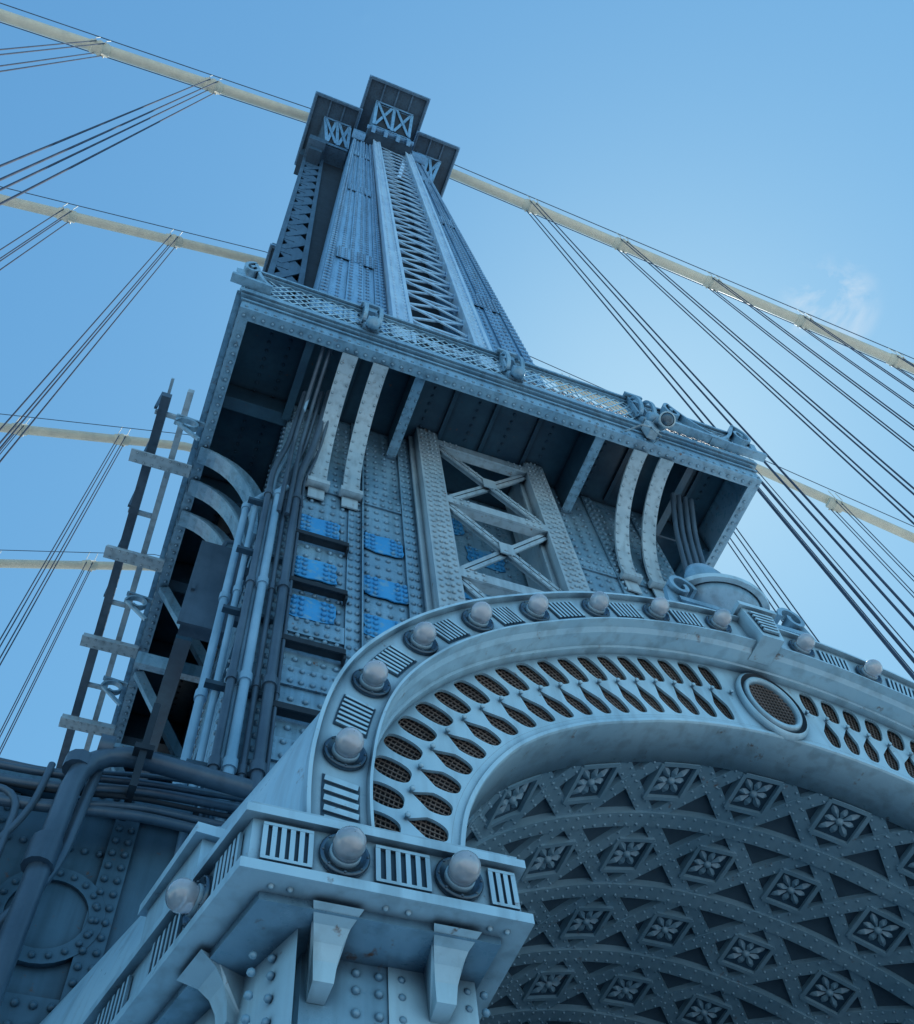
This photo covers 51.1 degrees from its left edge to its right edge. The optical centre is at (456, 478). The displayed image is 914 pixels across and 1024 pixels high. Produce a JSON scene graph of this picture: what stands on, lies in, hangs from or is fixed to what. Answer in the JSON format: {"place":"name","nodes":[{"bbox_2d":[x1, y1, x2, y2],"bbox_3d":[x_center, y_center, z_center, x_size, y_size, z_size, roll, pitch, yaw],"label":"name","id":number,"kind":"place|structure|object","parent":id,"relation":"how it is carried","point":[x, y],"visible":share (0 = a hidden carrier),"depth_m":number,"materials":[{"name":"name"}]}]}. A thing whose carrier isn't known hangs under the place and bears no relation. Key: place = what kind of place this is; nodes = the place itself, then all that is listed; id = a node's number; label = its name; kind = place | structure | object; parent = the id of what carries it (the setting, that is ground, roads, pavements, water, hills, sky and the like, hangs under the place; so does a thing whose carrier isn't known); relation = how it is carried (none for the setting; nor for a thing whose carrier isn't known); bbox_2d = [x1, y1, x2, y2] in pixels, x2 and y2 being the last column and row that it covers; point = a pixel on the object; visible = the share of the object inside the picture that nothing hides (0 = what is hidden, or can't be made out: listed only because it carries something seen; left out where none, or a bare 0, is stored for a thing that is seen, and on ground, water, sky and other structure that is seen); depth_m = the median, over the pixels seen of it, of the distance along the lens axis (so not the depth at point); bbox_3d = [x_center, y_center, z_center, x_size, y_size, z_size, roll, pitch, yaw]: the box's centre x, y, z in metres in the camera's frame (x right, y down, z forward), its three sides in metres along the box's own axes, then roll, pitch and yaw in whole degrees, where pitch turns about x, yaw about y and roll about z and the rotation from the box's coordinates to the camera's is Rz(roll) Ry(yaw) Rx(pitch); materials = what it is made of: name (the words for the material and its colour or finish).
{"place":"outdoors","nodes":[
{"label":"outdoors","id":0,"kind":"place"},
{"bbox_2d":[0,0,913,767],"label":"sky","id":1,"kind":"structure","parent":0,"point":[765,147],"materials":[{"name":"blue"}]},
{"label":"ground","id":2,"kind":"structure","parent":0,"visible":0},
{"bbox_2d":[0,74,766,1023],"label":"bridge tower","id":3,"kind":"structure","parent":2,"relation":"on","point":[466,452],"depth_m":17.17,"materials":[{"name":"metal"}]},
{"bbox_2d":[0,784,19,857],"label":"conduit pipe","id":4,"kind":"object","parent":3,"relation":"attached to","point":[12,796],"visible":1,"depth_m":7.34,"materials":[{"name":"metal"}]},
{"bbox_2d":[0,762,55,838],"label":"conduit pipe","id":5,"kind":"object","parent":3,"relation":"attached to","point":[21,817],"visible":1,"depth_m":7.50,"materials":[{"name":"metal"}]},
{"bbox_2d":[0,769,103,929],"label":"conduit pipe","id":6,"kind":"object","parent":3,"relation":"attached to","point":[79,814],"visible":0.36,"depth_m":7.32,"materials":[{"name":"metal"}]},
{"bbox_2d":[0,550,159,571],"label":"cable","id":7,"kind":"object","parent":3,"relation":"attached to","point":[38,564],"visible":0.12,"depth_m":73.89,"materials":[{"name":"metal"}]},
{"bbox_2d":[0,570,84,736],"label":"suspender rope","id":8,"kind":"object","parent":7,"relation":"hanging from","point":[40,657],"visible":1,"depth_m":64.01,"materials":[{"name":"metal"}]},
{"bbox_2d":[0,561,86,731],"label":"suspender rope","id":9,"kind":"object","parent":7,"relation":"hanging from","point":[40,651],"visible":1,"depth_m":64.17,"materials":[{"name":"metal"}]},
{"bbox_2d":[0,570,90,753],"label":"suspender rope","id":10,"kind":"object","parent":7,"relation":"hanging from","point":[43,666],"visible":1,"depth_m":64.13,"materials":[{"name":"metal"}]},
{"bbox_2d":[0,562,92,749],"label":"suspender rope","id":11,"kind":"object","parent":7,"relation":"hanging from","point":[45,657],"visible":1,"depth_m":63.86,"materials":[{"name":"metal"}]},
{"bbox_2d":[0,414,191,451],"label":"cable","id":12,"kind":"object","parent":3,"relation":"attached to","point":[82,435],"visible":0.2,"depth_m":69.43,"materials":[{"name":"metal"}]},
{"bbox_2d":[0,425,23,453],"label":"suspender rope","id":13,"kind":"object","parent":12,"relation":"hanging from","point":[12,439],"visible":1,"depth_m":64.58,"materials":[{"name":"metal"}]},
{"bbox_2d":[0,445,116,646],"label":"suspender rope","id":14,"kind":"object","parent":12,"relation":"hanging from","point":[54,551],"visible":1,"depth_m":56.25,"materials":[{"name":"metal"}]},
{"bbox_2d":[0,436,118,639],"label":"suspender rope","id":15,"kind":"object","parent":12,"relation":"hanging from","point":[55,544],"visible":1,"depth_m":55.66,"materials":[{"name":"metal"}]},
{"bbox_2d":[0,445,123,664],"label":"suspender rope","id":16,"kind":"object","parent":12,"relation":"hanging from","point":[57,562],"visible":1,"depth_m":55.41,"materials":[{"name":"metal"}]},
{"bbox_2d":[0,436,125,658],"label":"suspender rope","id":17,"kind":"object","parent":12,"relation":"hanging from","point":[58,554],"visible":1,"depth_m":54.90,"materials":[{"name":"metal"}]},
{"bbox_2d":[0,794,195,833],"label":"conduit pipe","id":18,"kind":"object","parent":3,"relation":"attached to","point":[133,816],"visible":0.67,"depth_m":7.76,"materials":[{"name":"metal"}]},
{"bbox_2d":[0,791,223,826],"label":"conduit pipe","id":19,"kind":"object","parent":3,"relation":"attached to","point":[190,818],"visible":0.57,"depth_m":7.95,"materials":[{"name":"metal"}]},
{"bbox_2d":[0,782,231,818],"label":"conduit pipe","id":20,"kind":"object","parent":3,"relation":"attached to","point":[156,802],"visible":0.72,"depth_m":7.99,"materials":[{"name":"black metal"}]},
{"bbox_2d":[0,773,240,811],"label":"conduit pipe","id":21,"kind":"object","parent":3,"relation":"attached to","point":[187,798],"visible":0.63,"depth_m":8.07,"materials":[{"name":"metal"}]},
{"bbox_2d":[0,761,244,801],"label":"conduit pipe","id":22,"kind":"object","parent":3,"relation":"attached to","point":[31,770],"visible":0.64,"depth_m":8.11,"materials":[{"name":"metal"}]},
{"bbox_2d":[0,733,253,1005],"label":"conduit pipe","id":23,"kind":"object","parent":3,"relation":"attached to","point":[80,767],"visible":0.94,"depth_m":7.25,"materials":[{"name":"blue metal"}]},
{"bbox_2d":[0,758,253,791],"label":"conduit pipe","id":24,"kind":"object","parent":3,"relation":"attached to","point":[129,774],"visible":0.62,"depth_m":8.14,"materials":[{"name":"metal"}]},
{"bbox_2d":[56,378,204,768],"bbox_3d":[-8.853,8.522,20.617,1.096,1.747,23.501,17,-67,-13],"label":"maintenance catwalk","id":25,"kind":"object","parent":3,"relation":"attached to","point":[121,554],"visible":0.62,"depth_m":17.37,"materials":[{"name":"grey paint"}]},
{"bbox_2d":[118,702,160,820],"bbox_3d":[-2.703,2.476,8.076,0.160,1.000,0.720,17,-67,-13],"label":"pipe hanger","id":26,"kind":"object","parent":3,"relation":"attached to","point":[143,750],"visible":0.93,"depth_m":7.88,"materials":[{"name":"black metal"}]},
{"bbox_2d":[176,540,249,644],"bbox_3d":[-3.377,1.472,13.568,0.790,2.537,0.290,17,-67,-13],"label":"equipment cabinet","id":27,"kind":"object","parent":3,"relation":"attached to","point":[197,615],"visible":0.63,"depth_m":13.07,"materials":[{"name":"metal"}]},
{"bbox_2d":[173,501,252,785],"bbox_3d":[-2.744,1.926,10.886,0.212,7.522,0.135,17,-67,-13],"label":"conduit pipe","id":28,"kind":"object","parent":3,"relation":"attached to","point":[200,695],"visible":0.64,"depth_m":10.83,"materials":[{"name":"metal"}]},
{"bbox_2d":[174,492,263,855],"bbox_3d":[-2.576,1.834,10.855,0.190,7.518,0.108,17,-67,-13],"label":"conduit pipe","id":29,"kind":"object","parent":3,"relation":"attached to","point":[209,716],"visible":0.47,"depth_m":10.54,"materials":[{"name":"metal"}]},
{"bbox_2d":[214,485,289,826],"bbox_3d":[-2.267,1.736,10.841,0.224,7.525,0.149,17,-67,-13],"label":"conduit pipe","id":30,"kind":"object","parent":3,"relation":"attached to","point":[230,758],"visible":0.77,"depth_m":10.35,"materials":[{"name":"metal"}]},
{"bbox_2d":[199,391,306,817],"bbox_3d":[-2.339,0.958,11.957,0.668,10.214,0.185,-43,-68,14],"label":"conduit pipe","id":31,"kind":"object","parent":3,"relation":"attached to","point":[214,760],"visible":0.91,"depth_m":11.00,"materials":[{"name":"metal"}]},
{"bbox_2d":[209,380,315,818],"bbox_3d":[-2.216,0.885,11.934,0.177,10.216,0.991,31,-71,-18],"label":"conduit pipe","id":32,"kind":"object","parent":3,"relation":"attached to","point":[236,685],"visible":0.48,"depth_m":11.11,"materials":[{"name":"metal"}]},
{"bbox_2d":[231,391,323,813],"bbox_3d":[-2.065,1.002,12.005,0.174,10.213,0.755,37,-73,-20],"label":"conduit pipe","id":33,"kind":"object","parent":3,"relation":"attached to","point":[242,769],"visible":0.69,"depth_m":10.97,"materials":[{"name":"metal"}]},
{"bbox_2d":[248,390,329,792],"bbox_3d":[-1.932,0.992,12.018,0.223,10.223,0.802,38,-73,-21],"label":"conduit pipe","id":34,"kind":"object","parent":3,"relation":"attached to","point":[257,770],"visible":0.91,"depth_m":10.95,"materials":[{"name":"metal"}]},
{"bbox_2d":[265,420,328,774],"bbox_3d":[-1.799,0.970,12.015,0.167,10.213,0.990,31,-71,-18],"label":"conduit pipe","id":35,"kind":"object","parent":3,"relation":"attached to","point":[276,696],"visible":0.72,"depth_m":11.38,"materials":[{"name":"metal"}]},
{"bbox_2d":[276,346,325,513],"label":"conduit pipe","id":36,"kind":"object","parent":3,"relation":"attached to","point":[293,445],"visible":0.94,"depth_m":15.47,"materials":[{"name":"metal"}]},
{"bbox_2d":[284,348,332,515],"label":"conduit pipe","id":37,"kind":"object","parent":3,"relation":"attached to","point":[300,448],"visible":0.94,"depth_m":15.54,"materials":[{"name":"metal"}]},
{"bbox_2d":[0,3,913,374],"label":"cable","id":38,"kind":"object","parent":3,"relation":"attached to","point":[160,69],"visible":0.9,"depth_m":66.20,"materials":[{"name":"metal"}]},
{"bbox_2d":[0,53,93,66],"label":"suspender rope","id":39,"kind":"object","parent":38,"relation":"hanging from","point":[44,59],"visible":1,"depth_m":47.94,"materials":[{"name":"metal"}]},
{"bbox_2d":[0,40,96,49],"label":"suspender rope","id":40,"kind":"object","parent":38,"relation":"hanging from","point":[46,45],"visible":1,"depth_m":47.60,"materials":[{"name":"metal"}]},
{"bbox_2d":[0,55,101,71],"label":"suspender rope","id":41,"kind":"object","parent":38,"relation":"hanging from","point":[48,64],"visible":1,"depth_m":47.25,"materials":[{"name":"metal"}]},
{"bbox_2d":[0,43,104,55],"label":"suspender rope","id":42,"kind":"object","parent":38,"relation":"hanging from","point":[49,49],"visible":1,"depth_m":46.63,"materials":[{"name":"metal"}]},
{"bbox_2d":[0,90,206,190],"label":"suspender rope","id":43,"kind":"object","parent":38,"relation":"hanging from","point":[42,169],"visible":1,"depth_m":34.09,"materials":[{"name":"metal"}]},
{"bbox_2d":[0,78,210,166],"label":"suspender rope","id":44,"kind":"object","parent":38,"relation":"hanging from","point":[42,148],"visible":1,"depth_m":33.33,"materials":[{"name":"metal"}]},
{"bbox_2d":[0,93,214,205],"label":"suspender rope","id":45,"kind":"object","parent":38,"relation":"hanging from","point":[47,179],"visible":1,"depth_m":32.85,"materials":[{"name":"metal"}]},
{"bbox_2d":[0,81,217,180],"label":"suspender rope","id":46,"kind":"object","parent":38,"relation":"hanging from","point":[47,158],"visible":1,"depth_m":32.16,"materials":[{"name":"metal"}]},
{"bbox_2d":[527,211,913,678],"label":"suspender rope","id":47,"kind":"object","parent":38,"relation":"hanging from","point":[904,665],"visible":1,"depth_m":25.40,"materials":[{"name":"metal"}]},
{"bbox_2d":[530,200,913,629],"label":"suspender rope","id":48,"kind":"object","parent":38,"relation":"hanging from","point":[908,622],"visible":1,"depth_m":26.42,"materials":[{"name":"metal"}]},
{"bbox_2d":[532,213,913,662],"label":"suspender rope","id":49,"kind":"object","parent":38,"relation":"hanging from","point":[832,565],"visible":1,"depth_m":26.47,"materials":[{"name":"metal"}]},
{"bbox_2d":[536,203,913,616],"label":"suspender rope","id":50,"kind":"object","parent":38,"relation":"hanging from","point":[910,611],"visible":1,"depth_m":28.23,"materials":[{"name":"metal"}]},
{"bbox_2d":[617,249,913,524],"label":"suspender rope","id":51,"kind":"object","parent":38,"relation":"hanging from","point":[860,474],"visible":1,"depth_m":39.51,"materials":[{"name":"metal"}]},
{"bbox_2d":[621,239,913,494],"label":"suspender rope","id":52,"kind":"object","parent":38,"relation":"hanging from","point":[863,450],"visible":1,"depth_m":40.02,"materials":[{"name":"metal"}]},
{"bbox_2d":[622,251,913,517],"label":"suspender rope","id":53,"kind":"object","parent":38,"relation":"hanging from","point":[862,470],"visible":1,"depth_m":40.47,"materials":[{"name":"metal"}]},
{"bbox_2d":[627,241,913,489],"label":"suspender rope","id":54,"kind":"object","parent":38,"relation":"hanging from","point":[868,449],"visible":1,"depth_m":40.76,"materials":[{"name":"metal"}]},
{"bbox_2d":[707,287,913,450],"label":"suspender rope","id":55,"kind":"object","parent":38,"relation":"hanging from","point":[818,375],"visible":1,"depth_m":50.15,"materials":[{"name":"metal"}]},
{"bbox_2d":[712,277,913,429],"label":"suspender rope","id":56,"kind":"object","parent":38,"relation":"hanging from","point":[820,359],"visible":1,"depth_m":50.54,"materials":[{"name":"metal"}]},
{"bbox_2d":[714,290,913,447],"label":"suspender rope","id":57,"kind":"object","parent":38,"relation":"hanging from","point":[821,374],"visible":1,"depth_m":50.68,"materials":[{"name":"metal"}]},
{"bbox_2d":[718,280,913,426],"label":"suspender rope","id":58,"kind":"object","parent":38,"relation":"hanging from","point":[819,356],"visible":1,"depth_m":51.57,"materials":[{"name":"metal"}]},
{"bbox_2d":[799,326,913,408],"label":"suspender rope","id":59,"kind":"object","parent":38,"relation":"hanging from","point":[857,368],"visible":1,"depth_m":58.69,"materials":[{"name":"metal"}]},
{"bbox_2d":[804,316,913,391],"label":"suspender rope","id":60,"kind":"object","parent":38,"relation":"hanging from","point":[861,355],"visible":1,"depth_m":58.66,"materials":[{"name":"metal"}]},
{"bbox_2d":[805,329,913,405],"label":"suspender rope","id":61,"kind":"object","parent":38,"relation":"hanging from","point":[861,368],"visible":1,"depth_m":58.86,"materials":[{"name":"metal"}]},
{"bbox_2d":[810,319,913,389],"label":"suspender rope","id":62,"kind":"object","parent":38,"relation":"hanging from","point":[863,355],"visible":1,"depth_m":59.12,"materials":[{"name":"metal"}]},
{"bbox_2d":[891,365,913,380],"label":"suspender rope","id":63,"kind":"object","parent":38,"relation":"hanging from","point":[902,372],"visible":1,"depth_m":64.94,"materials":[{"name":"metal"}]},
{"bbox_2d":[0,186,913,542],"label":"cable","id":64,"kind":"object","parent":3,"relation":"attached to","point":[830,502],"visible":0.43,"depth_m":66.86,"materials":[{"name":"metal"}]},
{"bbox_2d":[0,220,60,261],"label":"suspender rope","id":65,"kind":"object","parent":64,"relation":"hanging from","point":[29,241],"visible":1,"depth_m":55.62,"materials":[{"name":"metal"}]},
{"bbox_2d":[0,209,63,250],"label":"suspender rope","id":66,"kind":"object","parent":64,"relation":"hanging from","point":[30,230],"visible":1,"depth_m":54.98,"materials":[{"name":"metal"}]},
{"bbox_2d":[0,222,68,269],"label":"suspender rope","id":67,"kind":"object","parent":64,"relation":"hanging from","point":[33,246],"visible":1,"depth_m":54.94,"materials":[{"name":"metal"}]},
{"bbox_2d":[0,210,71,258],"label":"suspender rope","id":68,"kind":"object","parent":64,"relation":"hanging from","point":[35,234],"visible":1,"depth_m":54.70,"materials":[{"name":"metal"}]},
{"bbox_2d":[0,245,168,443],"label":"suspender rope","id":69,"kind":"object","parent":64,"relation":"hanging from","point":[21,417],"visible":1,"depth_m":43.67,"materials":[{"name":"metal"}]},
{"bbox_2d":[0,235,170,430],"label":"suspender rope","id":70,"kind":"object","parent":64,"relation":"hanging from","point":[25,400],"visible":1,"depth_m":43.08,"materials":[{"name":"metal"}]},
{"bbox_2d":[0,247,174,462],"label":"suspender rope","id":71,"kind":"object","parent":64,"relation":"hanging from","point":[25,430],"visible":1,"depth_m":42.63,"materials":[{"name":"metal"}]},
{"bbox_2d":[0,237,177,448],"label":"suspender rope","id":72,"kind":"object","parent":64,"relation":"hanging from","point":[27,415],"visible":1,"depth_m":42.02,"materials":[{"name":"metal"}]},
{"bbox_2d":[730,538,779,607],"bbox_3d":[17.088,10.267,40.888,0.068,63.419,0.068,17,-67,-13],"label":"suspender rope","id":73,"kind":"object","parent":64,"relation":"hanging from","point":[755,573],"depth_m":51.51,"materials":[{"name":"metal"}]},
{"bbox_2d":[728,542,782,621],"bbox_3d":[16.672,10.107,40.855,0.068,63.571,0.068,17,-67,-13],"label":"suspender rope","id":74,"kind":"object","parent":64,"relation":"hanging from","point":[751,576],"depth_m":51.10,"materials":[{"name":"metal"}]},
{"bbox_2d":[734,532,789,609],"bbox_3d":[16.930,9.493,40.582,0.068,63.571,0.068,17,-67,-13],"label":"suspender rope","id":75,"kind":"object","parent":64,"relation":"hanging from","point":[762,572],"depth_m":50.04,"materials":[{"name":"metal"}]},
{"bbox_2d":[736,527,818,641],"bbox_3d":[17.345,9.652,40.615,0.068,63.419,0.068,17,-67,-13],"label":"suspender rope","id":76,"kind":"object","parent":64,"relation":"hanging from","point":[778,586],"depth_m":48.99,"materials":[{"name":"metal"}]},
{"bbox_2d":[755,468,913,652],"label":"suspender rope","id":77,"kind":"object","parent":64,"relation":"hanging from","point":[838,565],"depth_m":55.23,"materials":[{"name":"metal"}]},
{"bbox_2d":[757,490,913,679],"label":"suspender rope","id":78,"kind":"object","parent":64,"relation":"hanging from","point":[839,589],"depth_m":53.95,"materials":[{"name":"metal"}]},
{"bbox_2d":[759,488,913,673],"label":"suspender rope","id":79,"kind":"object","parent":64,"relation":"hanging from","point":[840,585],"depth_m":54.64,"materials":[{"name":"metal"}]},
{"bbox_2d":[762,481,913,658],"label":"suspender rope","id":80,"kind":"object","parent":64,"relation":"hanging from","point":[842,574],"depth_m":54.09,"materials":[{"name":"metal"}]},
{"bbox_2d":[830,509,913,597],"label":"suspender rope","id":81,"kind":"object","parent":64,"relation":"hanging from","point":[874,555],"visible":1,"depth_m":62.04,"materials":[{"name":"metal"}]},
{"bbox_2d":[836,501,913,580],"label":"suspender rope","id":82,"kind":"object","parent":64,"relation":"hanging from","point":[874,540],"visible":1,"depth_m":62.34,"materials":[{"name":"metal"}]},
{"bbox_2d":[837,512,913,592],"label":"suspender rope","id":83,"kind":"object","parent":64,"relation":"hanging from","point":[875,552],"visible":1,"depth_m":62.62,"materials":[{"name":"metal"}]},
{"bbox_2d":[841,502,913,576],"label":"suspender rope","id":84,"kind":"object","parent":64,"relation":"hanging from","point":[877,539],"visible":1,"depth_m":62.63,"materials":[{"name":"metal"}]},
{"bbox_2d":[624,411,675,443],"bbox_3d":[3.480,-0.930,17.311,0.980,1.469,0.520,-2,-64,-4],"label":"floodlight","id":85,"kind":"object","parent":3,"relation":"attached to","point":[664,420],"visible":1,"depth_m":17.30,"materials":[{"name":"grey paint"}]},
{"bbox_2d":[670,492,687,573],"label":"conduit pipe","id":86,"kind":"object","parent":3,"relation":"attached to","point":[677,533],"visible":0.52,"depth_m":17.07,"materials":[{"name":"metal"}]},
{"bbox_2d":[676,494,692,565],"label":"conduit pipe","id":87,"kind":"object","parent":3,"relation":"attached to","point":[682,531],"visible":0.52,"depth_m":17.18,"materials":[{"name":"metal"}]},
{"bbox_2d":[683,497,698,562],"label":"conduit pipe","id":88,"kind":"object","parent":3,"relation":"attached to","point":[689,532],"visible":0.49,"depth_m":17.24,"materials":[{"name":"metal"}]},
{"bbox_2d":[689,498,705,563],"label":"conduit pipe","id":89,"kind":"object","parent":3,"relation":"attached to","point":[695,532],"visible":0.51,"depth_m":17.29,"materials":[{"name":"metal"}]},
{"bbox_2d":[40,591,913,1023],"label":"ornamental arch","id":90,"kind":"structure","parent":2,"relation":"on","point":[574,807],"depth_m":6.75,"materials":[{"name":"blue paint"}]},
{"bbox_2d":[663,563,816,640],"bbox_3d":[2.340,1.084,8.470,1.478,1.062,0.601,17,-67,-13],"label":"decorative urn","id":91,"kind":"object","parent":90,"relation":"on","point":[704,585],"visible":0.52,"depth_m":8.22,"materials":[{"name":"blue paint"}]}
]}

